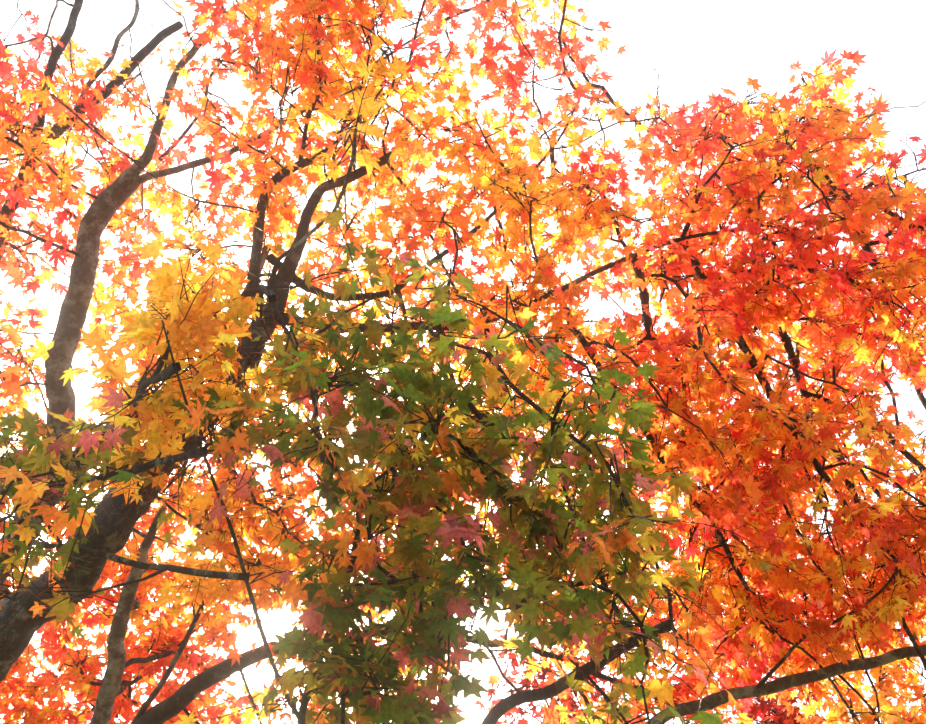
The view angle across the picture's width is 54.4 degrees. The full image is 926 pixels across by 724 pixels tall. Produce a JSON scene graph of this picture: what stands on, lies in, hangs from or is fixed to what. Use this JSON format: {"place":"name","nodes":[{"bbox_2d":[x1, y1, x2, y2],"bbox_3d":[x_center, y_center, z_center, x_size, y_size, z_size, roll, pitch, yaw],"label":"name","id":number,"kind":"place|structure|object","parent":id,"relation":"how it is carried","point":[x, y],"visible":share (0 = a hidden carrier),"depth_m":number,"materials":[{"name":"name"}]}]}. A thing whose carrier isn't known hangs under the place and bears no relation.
{"place":"outdoors","nodes":[
{"label":"outdoors","id":0,"kind":"place"},
{"bbox_2d":[0,0,925,723],"label":"sky","id":1,"kind":"structure","parent":0,"point":[703,47],"materials":[{"name":"white"}]},
{"bbox_3d":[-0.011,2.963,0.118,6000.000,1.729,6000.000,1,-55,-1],"label":"ground","id":2,"kind":"structure","parent":0,"visible":0},
{"bbox_2d":[0,0,925,723],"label":"maple tree","id":3,"kind":"object","parent":2,"relation":"on","point":[834,308],"visible":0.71,"depth_m":3.47,"materials":[{"name":"orange plant"}]},
{"bbox_2d":[0,25,925,723],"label":"maple tree","id":4,"kind":"object","parent":2,"relation":"on","point":[176,329],"visible":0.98,"depth_m":2.11,"materials":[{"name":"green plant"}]},
{"bbox_2d":[261,617,919,723],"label":"maple tree","id":5,"kind":"object","parent":2,"relation":"on","point":[754,710],"visible":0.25,"depth_m":4.83,"materials":[{"name":"plant"}]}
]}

